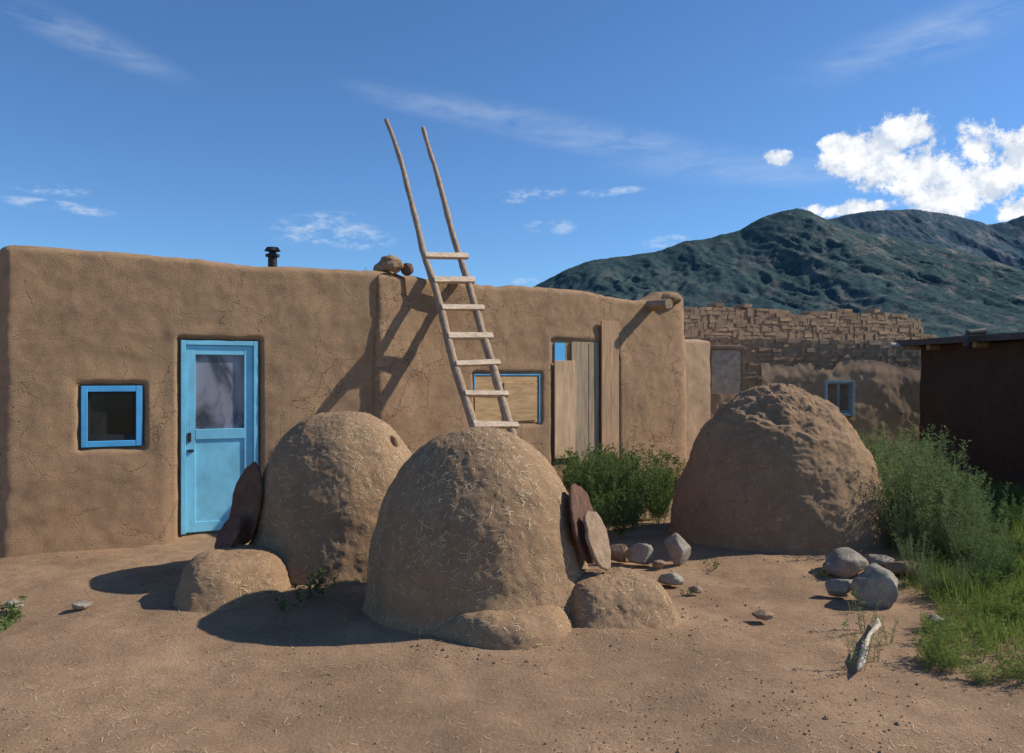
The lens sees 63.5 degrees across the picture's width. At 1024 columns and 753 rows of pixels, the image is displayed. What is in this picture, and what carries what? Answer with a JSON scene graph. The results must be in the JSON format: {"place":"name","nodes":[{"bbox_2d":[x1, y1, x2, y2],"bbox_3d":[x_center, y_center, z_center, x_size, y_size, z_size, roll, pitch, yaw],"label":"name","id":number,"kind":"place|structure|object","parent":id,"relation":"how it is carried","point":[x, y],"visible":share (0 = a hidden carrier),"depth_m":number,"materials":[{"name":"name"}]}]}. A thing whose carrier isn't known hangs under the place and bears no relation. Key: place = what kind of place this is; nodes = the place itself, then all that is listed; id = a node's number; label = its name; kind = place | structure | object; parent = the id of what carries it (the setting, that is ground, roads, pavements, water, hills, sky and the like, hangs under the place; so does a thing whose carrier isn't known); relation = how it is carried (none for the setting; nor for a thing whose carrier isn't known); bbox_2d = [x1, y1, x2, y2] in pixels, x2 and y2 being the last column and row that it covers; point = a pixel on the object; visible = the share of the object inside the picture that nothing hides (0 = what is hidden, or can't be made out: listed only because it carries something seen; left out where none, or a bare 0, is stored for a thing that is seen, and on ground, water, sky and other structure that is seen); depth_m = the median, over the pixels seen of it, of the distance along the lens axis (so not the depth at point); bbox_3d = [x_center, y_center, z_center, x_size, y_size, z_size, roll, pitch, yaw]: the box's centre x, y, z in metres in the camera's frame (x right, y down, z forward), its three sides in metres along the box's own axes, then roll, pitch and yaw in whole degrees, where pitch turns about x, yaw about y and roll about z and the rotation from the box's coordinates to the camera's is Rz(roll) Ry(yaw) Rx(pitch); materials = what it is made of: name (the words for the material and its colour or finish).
{"place":"outdoors","nodes":[
{"label":"outdoors","id":0,"kind":"place"},
{"bbox_2d":[0,484,1023,752],"bbox_3d":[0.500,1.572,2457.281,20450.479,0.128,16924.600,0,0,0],"label":"ground","id":1,"kind":"structure","parent":0,"point":[554,684],"depth_m":4.42,"materials":[{"name":"soil"}]},
{"bbox_2d":[0,596,24,632],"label":"weed","id":2,"kind":"object","parent":1,"relation":"on","point":[8,611],"visible":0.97,"depth_m":5.26,"materials":[{"name":"green plant"}]},
{"bbox_2d":[0,245,393,557],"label":"adobe house","id":3,"kind":"structure","parent":1,"relation":"on","point":[145,400],"depth_m":7.92,"materials":[{"name":"paint"}]},
{"bbox_2d":[81,386,141,447],"bbox_3d":[-3.779,0.374,7.813,0.520,0.572,0.088,0,0,-27],"label":"window","id":4,"kind":"structure","parent":3,"relation":"in","point":[111,416],"depth_m":7.82,"materials":[{"name":"blue paint"}]},
{"bbox_2d":[180,340,257,534],"bbox_3d":[-2.916,0.593,8.252,0.730,1.895,0.096,0,0,-27],"label":"door","id":5,"kind":"structure","parent":3,"relation":"in","point":[219,383],"depth_m":8.22,"materials":[{"name":"blue paint"}]},
{"bbox_2d":[214,516,241,548],"bbox_3d":[-2.192,1.217,6.383,0.042,0.304,0.366,36,-21,-32],"label":"stone slab","id":6,"kind":"object","parent":1,"relation":"on","point":[228,532],"depth_m":6.35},
{"bbox_2d":[173,410,411,612],"bbox_3d":[-1.704,0.980,6.635,2.295,1.400,1.549,0,0,-38],"label":"bread oven","id":7,"kind":"object","parent":1,"relation":"on","point":[328,478],"visible":0.87,"depth_m":6.24,"materials":[{"name":"soil"}]},
{"bbox_2d":[229,462,262,544],"bbox_3d":[-2.131,1.037,6.614,0.046,0.723,0.605,15,-5,-36],"label":"stone slab","id":8,"kind":"object","parent":7,"relation":"on","point":[247,496],"depth_m":6.54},
{"bbox_2d":[291,574,326,604],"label":"weed","id":9,"kind":"object","parent":1,"relation":"on","point":[315,588],"visible":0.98,"depth_m":5.78,"materials":[{"name":"green plant"}]},
{"bbox_2d":[309,567,336,594],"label":"weed","id":10,"kind":"object","parent":1,"relation":"on","point":[321,572],"visible":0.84,"depth_m":5.93,"materials":[{"name":"green plant"}]},
{"bbox_2d":[384,118,519,435],"bbox_3d":[-0.594,-0.806,9.129,0.579,4.906,3.313,0,0,-28],"label":"ladder","id":11,"kind":"object","parent":1,"relation":"on","point":[492,363],"visible":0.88,"depth_m":9.00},
{"bbox_2d":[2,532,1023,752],"bbox_3d":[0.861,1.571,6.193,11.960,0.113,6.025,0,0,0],"label":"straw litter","id":12,"kind":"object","parent":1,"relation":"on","point":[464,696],"visible":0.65,"depth_m":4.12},
{"bbox_2d":[362,426,680,649],"bbox_3d":[-0.010,1.010,5.519,2.218,1.341,1.636,0,0,40],"label":"bread oven","id":13,"kind":"object","parent":1,"relation":"on","point":[473,542],"visible":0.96,"depth_m":5.13,"materials":[{"name":"soil"}]},
{"bbox_2d":[569,483,594,563],"bbox_3d":[0.484,0.983,5.547,0.044,0.546,0.527,-15,-5,18],"label":"stone slab","id":14,"kind":"object","parent":13,"relation":"on","point":[580,505],"depth_m":5.42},
{"bbox_2d":[583,511,610,570],"bbox_3d":[0.561,1.071,5.401,0.040,0.402,0.276,-21,-11,30],"label":"stone slab","id":15,"kind":"object","parent":13,"relation":"on","point":[596,538],"depth_m":5.37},
{"bbox_2d":[373,273,686,491],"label":"adobe house","id":16,"kind":"structure","parent":1,"relation":"on","point":[579,371],"depth_m":10.18,"materials":[{"name":"paint"}]},
{"bbox_2d":[377,255,403,273],"bbox_3d":[-1.349,-1.241,9.198,0.283,0.229,0.252,0,0,33],"label":"stone","id":17,"kind":"object","parent":16,"relation":"on","point":[393,264],"visible":0.87,"depth_m":9.11,"materials":[{"name":"stone"}]},
{"bbox_2d":[473,374,539,422],"bbox_3d":[-0.066,0.268,9.892,0.955,0.595,0.073,0,0,-35],"label":"window","id":18,"kind":"structure","parent":16,"relation":"in","point":[523,400],"depth_m":9.91,"materials":[{"name":"blue paint"}]},
{"bbox_2d":[662,291,681,304],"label":"stone","id":19,"kind":"object","parent":16,"relation":"on","point":[674,297],"visible":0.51,"depth_m":11.37,"materials":[{"name":"stone"}]},
{"bbox_2d":[554,450,599,493],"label":"weed","id":20,"kind":"object","parent":1,"relation":"on","point":[561,467],"visible":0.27,"depth_m":9.04,"materials":[{"name":"green plant"}]},
{"bbox_2d":[560,443,609,485],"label":"weed","id":21,"kind":"object","parent":1,"relation":"on","point":[565,470],"visible":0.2,"depth_m":9.73,"materials":[{"name":"green plant"}]},
{"bbox_2d":[564,447,617,510],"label":"weed","id":22,"kind":"object","parent":1,"relation":"on","point":[605,483],"visible":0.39,"depth_m":8.89,"materials":[{"name":"green plant"}]},
{"bbox_2d":[565,443,626,516],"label":"weed","id":23,"kind":"object","parent":1,"relation":"on","point":[591,482],"visible":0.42,"depth_m":8.86,"materials":[{"name":"green plant"}]},
{"bbox_2d":[588,469,620,530],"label":"weed","id":24,"kind":"object","parent":1,"relation":"on","point":[603,500],"visible":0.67,"depth_m":8.55,"materials":[{"name":"green plant"}]},
{"bbox_2d":[596,443,638,501],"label":"weed","id":25,"kind":"object","parent":1,"relation":"on","point":[622,459],"visible":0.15,"depth_m":9.43,"materials":[{"name":"green plant"}]},
{"bbox_2d":[610,544,627,562],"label":"rock","id":26,"kind":"object","parent":1,"relation":"on","point":[618,552],"visible":0.75,"depth_m":7.04,"materials":[{"name":"red stone"}]},
{"bbox_2d":[603,492,643,538],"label":"weed","id":27,"kind":"object","parent":1,"relation":"on","point":[617,523],"visible":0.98,"depth_m":8.09,"materials":[{"name":"green plant"}]},
{"bbox_2d":[596,443,651,522],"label":"weed","id":28,"kind":"object","parent":1,"relation":"on","point":[633,466],"visible":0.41,"depth_m":9.03,"materials":[{"name":"green plant"}]},
{"bbox_2d":[606,448,656,522],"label":"weed","id":29,"kind":"object","parent":1,"relation":"on","point":[626,479],"visible":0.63,"depth_m":8.97,"materials":[{"name":"green plant"}]},
{"bbox_2d":[617,475,652,529],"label":"weed","id":30,"kind":"object","parent":1,"relation":"on","point":[636,511],"visible":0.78,"depth_m":8.47,"materials":[{"name":"green plant"}]},
{"bbox_2d":[624,543,653,564],"bbox_3d":[1.079,1.499,6.988,0.256,0.200,0.178,0,0,0],"label":"rock","id":31,"kind":"object","parent":1,"relation":"on","point":[640,553],"visible":1,"depth_m":6.93,"materials":[{"name":"stone"}]},
{"bbox_2d":[625,440,679,518],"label":"weed","id":32,"kind":"object","parent":1,"relation":"on","point":[653,481],"visible":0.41,"depth_m":9.15,"materials":[{"name":"green plant"}]},
{"bbox_2d":[635,446,674,503],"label":"weed","id":33,"kind":"object","parent":1,"relation":"on","point":[661,461],"visible":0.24,"depth_m":10.13,"materials":[{"name":"green plant"}]},
{"bbox_2d":[640,469,678,522],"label":"weed","id":34,"kind":"object","parent":1,"relation":"on","point":[659,514],"visible":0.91,"depth_m":8.85,"materials":[{"name":"green plant"}]},
{"bbox_2d":[644,460,675,502],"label":"weed","id":35,"kind":"object","parent":1,"relation":"on","point":[655,469],"visible":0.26,"depth_m":9.90,"materials":[{"name":"green plant"}]},
{"bbox_2d":[652,450,686,503],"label":"weed","id":36,"kind":"object","parent":1,"relation":"on","point":[677,469],"visible":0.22,"depth_m":10.29,"materials":[{"name":"green plant"}]},
{"bbox_2d":[657,572,683,584],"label":"rock","id":37,"kind":"object","parent":1,"relation":"on","point":[673,578],"visible":1,"depth_m":6.25,"materials":[{"name":"stone"}]},
{"bbox_2d":[664,533,690,565],"bbox_3d":[1.394,1.460,6.985,0.212,0.285,0.158,0,0,27],"label":"rock","id":38,"kind":"object","parent":1,"relation":"on","point":[678,547],"visible":1,"depth_m":6.94,"materials":[{"name":"stone"}]},
{"bbox_2d":[685,339,710,461],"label":"garden wall","id":39,"kind":"structure","parent":1,"relation":"on","point":[698,381],"depth_m":13.05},
{"bbox_2d":[751,609,773,620],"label":"rock","id":40,"kind":"object","parent":1,"relation":"on","point":[762,614],"visible":1,"depth_m":5.37,"materials":[{"name":"grey stone"}]},
{"bbox_2d":[668,383,892,554],"bbox_3d":[2.610,0.871,8.101,2.207,1.618,2.117,0,0,0],"label":"bread oven","id":41,"kind":"object","parent":1,"relation":"on","point":[780,468],"visible":0.97,"depth_m":7.41,"materials":[{"name":"soil"}]},
{"bbox_2d":[685,337,920,457],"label":"ruined house","id":42,"kind":"structure","parent":1,"relation":"on","point":[860,384],"depth_m":14.67,"materials":[{"name":"brick"}]},
{"bbox_2d":[824,380,854,415],"bbox_3d":[5.773,0.385,14.660,0.586,0.630,0.140,0,0,-13],"label":"window","id":43,"kind":"structure","parent":42,"relation":"in","point":[851,383],"depth_m":14.64,"materials":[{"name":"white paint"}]},
{"bbox_2d":[683,302,922,340],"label":"ruined wall","id":44,"kind":"structure","parent":1,"relation":"on","point":[719,320],"depth_m":17.06,"materials":[{"name":"stone"}]},
{"bbox_2d":[825,579,851,596],"bbox_3d":[2.372,1.531,5.999,0.202,0.135,0.142,0,0,0],"label":"rock","id":45,"kind":"object","parent":1,"relation":"on","point":[835,587],"visible":0.91,"depth_m":5.96,"materials":[{"name":"stone"}]},
{"bbox_2d":[822,547,868,577],"bbox_3d":[2.669,1.503,6.650,0.375,0.244,0.306,0,0,0],"label":"rock","id":46,"kind":"object","parent":1,"relation":"on","point":[844,562],"visible":0.97,"depth_m":6.54,"materials":[{"name":"stone"}]},
{"bbox_2d":[841,613,878,670],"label":"weed","id":47,"kind":"object","parent":1,"relation":"on","point":[853,644],"visible":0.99,"depth_m":4.53,"materials":[{"name":"green plant"}]},
{"bbox_2d":[852,583,883,631],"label":"weed","id":48,"kind":"object","parent":1,"relation":"on","point":[859,611],"visible":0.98,"depth_m":5.23,"materials":[{"name":"green plant"}]},
{"bbox_2d":[855,617,881,674],"bbox_3d":[2.104,1.548,4.873,0.056,0.087,1.181,0,0,30],"label":"log","id":49,"kind":"object","parent":1,"relation":"on","point":[860,663],"visible":0.82,"depth_m":4.65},
{"bbox_2d":[856,616,886,661],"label":"weed","id":50,"kind":"object","parent":1,"relation":"on","point":[878,655],"visible":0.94,"depth_m":4.65,"materials":[{"name":"green plant"}]},
{"bbox_2d":[851,563,898,608],"bbox_3d":[2.563,1.476,5.858,0.332,0.310,0.232,0,0,15],"label":"rock","id":51,"kind":"object","parent":1,"relation":"on","point":[870,578],"visible":0.98,"depth_m":5.76,"materials":[{"name":"stone"}]},
{"bbox_2d":[866,554,894,566],"bbox_3d":[3.046,1.542,6.845,0.218,0.140,0.196,0,0,28],"label":"rock","id":52,"kind":"object","parent":1,"relation":"on","point":[879,559],"visible":0.57,"depth_m":6.80,"materials":[{"name":"stone"}]},
{"bbox_2d":[854,429,919,488],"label":"weed","id":53,"kind":"object","parent":1,"relation":"on","point":[896,444],"visible":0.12,"depth_m":9.10,"materials":[{"name":"green plant"}]},
{"bbox_2d":[870,420,923,462],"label":"weed","id":54,"kind":"object","parent":1,"relation":"on","point":[874,428],"visible":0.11,"depth_m":10.07,"materials":[{"name":"green plant"}]},
{"bbox_2d":[884,560,921,574],"bbox_3d":[3.124,1.533,6.593,0.296,0.127,0.197,0,0,31],"label":"rock","id":55,"kind":"object","parent":1,"relation":"on","point":[895,567],"visible":0.56,"depth_m":6.56,"materials":[{"name":"grey stone"}]},
{"bbox_2d":[876,435,933,503],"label":"weed","id":56,"kind":"object","parent":1,"relation":"on","point":[901,460],"visible":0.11,"depth_m":8.62,"materials":[{"name":"green plant"}]},
{"bbox_2d":[867,459,945,554],"bbox_3d":[3.467,1.139,7.204,0.622,0.835,0.513,0,0,1],"label":"weed","id":57,"kind":"object","parent":1,"relation":"on","point":[911,513],"visible":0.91,"depth_m":7.18,"materials":[{"name":"green plant"}]},
{"bbox_2d":[873,439,947,543],"bbox_3d":[3.594,1.065,7.542,0.599,0.976,0.727,0,0,-7],"label":"weed","id":58,"kind":"object","parent":1,"relation":"on","point":[924,453],"visible":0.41,"depth_m":7.50,"materials":[{"name":"green plant"}]},
{"bbox_2d":[879,453,941,542],"bbox_3d":[3.719,1.129,7.712,0.561,0.852,0.602,0,0,36],"label":"weed","id":59,"kind":"object","parent":1,"relation":"on","point":[910,483],"visible":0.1,"depth_m":7.71,"materials":[{"name":"green plant"}]},
{"bbox_2d":[878,438,947,524],"bbox_3d":[3.807,1.080,7.943,0.708,0.962,0.538,0,0,5],"label":"weed","id":60,"kind":"object","parent":1,"relation":"on","point":[896,458],"visible":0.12,"depth_m":7.95,"materials":[{"name":"green plant"}]},
{"bbox_2d":[892,530,938,585],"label":"weed","id":61,"kind":"object","parent":1,"relation":"on","point":[911,562],"visible":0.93,"depth_m":6.36,"materials":[{"name":"green plant"}]},
{"bbox_2d":[891,458,954,540],"bbox_3d":[3.770,1.156,7.616,0.600,0.805,0.495,0,0,-44],"label":"weed","id":62,"kind":"object","parent":1,"relation":"on","point":[931,473],"visible":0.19,"depth_m":7.56,"materials":[{"name":"green plant"}]},
{"bbox_2d":[879,426,971,548],"bbox_3d":[3.710,0.997,7.506,0.804,1.139,0.750,0,0,10],"label":"weed","id":63,"kind":"object","parent":1,"relation":"on","point":[931,469],"visible":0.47,"depth_m":7.41,"materials":[{"name":"green plant"}]},
{"bbox_2d":[898,420,961,476],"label":"weed","id":64,"kind":"object","parent":1,"relation":"on","point":[932,430],"visible":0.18,"depth_m":9.75,"materials":[{"name":"green plant"}]},
{"bbox_2d":[913,551,947,599],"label":"weed","id":65,"kind":"object","parent":1,"relation":"on","point":[925,583],"visible":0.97,"depth_m":6.00,"materials":[{"name":"green plant"}]},
{"bbox_2d":[914,642,947,669],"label":"plant","id":66,"kind":"object","parent":1,"relation":"on","point":[928,660],"visible":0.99,"depth_m":4.54,"materials":[{"name":"green plant"}]},
{"bbox_2d":[912,625,959,659],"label":"plant","id":67,"kind":"object","parent":1,"relation":"on","point":[930,636],"visible":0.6,"depth_m":4.66,"materials":[{"name":"green plant"}]},
{"bbox_2d":[914,629,961,668],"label":"plant","id":68,"kind":"object","parent":1,"relation":"on","point":[938,648],"visible":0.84,"depth_m":4.56,"materials":[{"name":"green plant"}]},
{"bbox_2d":[912,479,968,560],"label":"weed","id":69,"kind":"object","parent":1,"relation":"on","point":[931,538],"visible":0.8,"depth_m":7.05,"materials":[{"name":"green plant"}]},
{"bbox_2d":[919,622,962,659],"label":"plant","id":70,"kind":"object","parent":1,"relation":"on","point":[956,644],"visible":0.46,"depth_m":4.70,"materials":[{"name":"green plant"}]},
{"bbox_2d":[921,612,965,642],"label":"plant","id":71,"kind":"object","parent":1,"relation":"on","point":[937,626],"visible":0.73,"depth_m":4.97,"materials":[{"name":"green plant"}]},
{"bbox_2d":[920,607,966,642],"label":"plant","id":72,"kind":"object","parent":1,"relation":"on","point":[950,620],"visible":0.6,"depth_m":5.03,"materials":[{"name":"green plant"}]},
{"bbox_2d":[936,640,967,672],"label":"plant","id":73,"kind":"object","parent":1,"relation":"on","point":[951,664],"visible":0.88,"depth_m":4.48,"materials":[{"name":"green plant"}]},
{"bbox_2d":[915,458,989,537],"bbox_3d":[3.989,1.171,7.546,0.561,0.852,0.602,0,0,-9],"label":"weed","id":74,"kind":"object","parent":1,"relation":"on","point":[956,482],"visible":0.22,"depth_m":7.42,"materials":[{"name":"green plant"}]},
{"bbox_2d":[933,598,974,623],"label":"plant","id":75,"kind":"object","parent":1,"relation":"on","point":[939,608],"visible":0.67,"depth_m":5.31,"materials":[{"name":"green plant"}]},
{"bbox_2d":[888,328,1023,495],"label":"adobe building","id":76,"kind":"structure","parent":1,"relation":"on","point":[972,388],"depth_m":11.94,"materials":[{"name":"paint"}]},
{"bbox_2d":[925,474,990,552],"bbox_3d":[3.930,1.232,7.297,0.546,0.733,0.450,0,0,18],"label":"weed","id":77,"kind":"object","parent":1,"relation":"on","point":[970,497],"visible":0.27,"depth_m":7.25,"materials":[{"name":"green plant"}]},
{"bbox_2d":[942,519,976,572],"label":"weed","id":78,"kind":"object","parent":1,"relation":"on","point":[972,537],"visible":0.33,"depth_m":6.67,"materials":[{"name":"green plant"}]},
{"bbox_2d":[932,470,987,532],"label":"weed","id":79,"kind":"object","parent":1,"relation":"on","point":[969,479],"visible":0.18,"depth_m":7.40,"materials":[{"name":"green plant"}]},
{"bbox_2d":[930,487,991,560],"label":"weed","id":80,"kind":"object","parent":1,"relation":"on","point":[957,523],"visible":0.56,"depth_m":6.96,"materials":[{"name":"green plant"}]},
{"bbox_2d":[945,524,978,572],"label":"weed","id":81,"kind":"object","parent":1,"relation":"on","point":[957,552],"visible":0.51,"depth_m":6.56,"materials":[{"name":"green plant"}]},
{"bbox_2d":[948,559,980,595],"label":"weed","id":82,"kind":"object","parent":1,"relation":"on","point":[958,576],"visible":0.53,"depth_m":5.99,"materials":[{"name":"green plant"}]},
{"bbox_2d":[944,589,985,617],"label":"plant","id":83,"kind":"object","parent":1,"relation":"on","point":[971,603],"visible":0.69,"depth_m":5.50,"materials":[{"name":"green plant"}]},
{"bbox_2d":[950,532,983,575],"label":"weed","id":84,"kind":"object","parent":1,"relation":"on","point":[959,537],"visible":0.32,"depth_m":6.52,"materials":[{"name":"green plant"}]},
{"bbox_2d":[947,625,996,663],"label":"plant","id":85,"kind":"object","parent":1,"relation":"on","point":[986,646],"visible":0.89,"depth_m":4.65,"materials":[{"name":"green plant"}]},
{"bbox_2d":[957,536,997,578],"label":"weed","id":86,"kind":"object","parent":1,"relation":"on","point":[980,559],"visible":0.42,"depth_m":6.20,"materials":[{"name":"green plant"}]},
{"bbox_2d":[955,648,1000,683],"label":"plant","id":87,"kind":"object","parent":1,"relation":"on","point":[982,667],"visible":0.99,"depth_m":4.36,"materials":[{"name":"green plant"}]},
{"bbox_2d":[959,532,997,571],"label":"weed","id":88,"kind":"object","parent":1,"relation":"on","point":[964,555],"visible":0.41,"depth_m":6.45,"materials":[{"name":"green plant"}]},
{"bbox_2d":[948,475,1011,548],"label":"weed","id":89,"kind":"object","parent":1,"relation":"on","point":[991,513],"visible":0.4,"depth_m":7.18,"materials":[{"name":"green plant"}]},
{"bbox_2d":[963,613,997,644],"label":"plant","id":90,"kind":"object","parent":1,"relation":"on","point":[980,633],"visible":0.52,"depth_m":5.00,"materials":[{"name":"green plant"}]},
{"bbox_2d":[966,557,996,592],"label":"weed","id":91,"kind":"object","parent":1,"relation":"on","point":[983,581],"visible":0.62,"depth_m":6.00,"materials":[{"name":"green plant"}]},
{"bbox_2d":[954,501,1010,555],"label":"weed","id":92,"kind":"object","parent":1,"relation":"on","point":[984,530],"visible":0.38,"depth_m":6.99,"materials":[{"name":"green plant"}]},
{"bbox_2d":[973,531,1020,589],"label":"weed","id":93,"kind":"object","parent":1,"relation":"on","point":[1010,561],"visible":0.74,"depth_m":6.15,"materials":[{"name":"green plant"}]},
{"bbox_2d":[980,527,1016,574],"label":"weed","id":94,"kind":"object","parent":1,"relation":"on","point":[997,552],"visible":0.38,"depth_m":6.33,"materials":[{"name":"green plant"}]},
{"bbox_2d":[985,658,1011,682],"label":"plant","id":95,"kind":"object","parent":1,"relation":"on","point":[1003,676],"visible":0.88,"depth_m":4.34,"materials":[{"name":"green plant"}]},
{"bbox_2d":[979,606,1023,639],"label":"plant","id":96,"kind":"object","parent":1,"relation":"on","point":[992,622],"visible":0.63,"depth_m":5.05,"materials":[{"name":"green plant"}]},
{"bbox_2d":[985,592,1022,621],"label":"plant","id":97,"kind":"object","parent":1,"relation":"on","point":[1000,612],"visible":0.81,"depth_m":5.41,"materials":[{"name":"green plant"}]},
{"bbox_2d":[992,637,1023,683],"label":"plant","id":98,"kind":"object","parent":1,"relation":"on","point":[1010,664],"visible":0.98,"depth_m":4.36,"materials":[{"name":"green plant"}]},
{"bbox_2d":[994,581,1023,605],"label":"plant","id":99,"kind":"object","parent":1,"relation":"on","point":[1022,595],"visible":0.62,"depth_m":5.75,"materials":[{"name":"green plant"}]},
{"bbox_2d":[1001,499,1023,534],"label":"weed","id":100,"kind":"object","parent":1,"relation":"on","point":[1012,517],"visible":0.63,"depth_m":8.30,"materials":[{"name":"green plant"}]},
{"bbox_2d":[1003,523,1023,556],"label":"weed","id":101,"kind":"object","parent":1,"relation":"on","point":[1017,540],"visible":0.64,"depth_m":7.15,"materials":[{"name":"green plant"}]},
{"bbox_2d":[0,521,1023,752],"bbox_3d":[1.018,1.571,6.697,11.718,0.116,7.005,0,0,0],"label":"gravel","id":102,"kind":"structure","parent":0,"point":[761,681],"depth_m":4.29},
{"bbox_2d":[0,0,1023,286],"label":"sky","id":103,"kind":"structure","parent":0,"point":[562,135],"materials":[{"name":"blue"}]},
{"bbox_2d":[533,208,1023,337],"bbox_3d":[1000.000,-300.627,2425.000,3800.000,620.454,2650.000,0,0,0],"label":"mountain","id":104,"kind":"structure","parent":0,"point":[795,261],"depth_m":2458.88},
{"bbox_2d":[828,209,1023,269],"bbox_3d":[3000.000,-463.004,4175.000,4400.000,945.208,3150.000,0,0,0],"label":"mountain","id":105,"kind":"structure","parent":0,"point":[1002,242],"depth_m":4445.49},
{"bbox_2d":[890,472,1023,659],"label":"grass","id":106,"kind":"structure","parent":0,"point":[999,638],"depth_m":5.96,"materials":[{"name":"green plant"}]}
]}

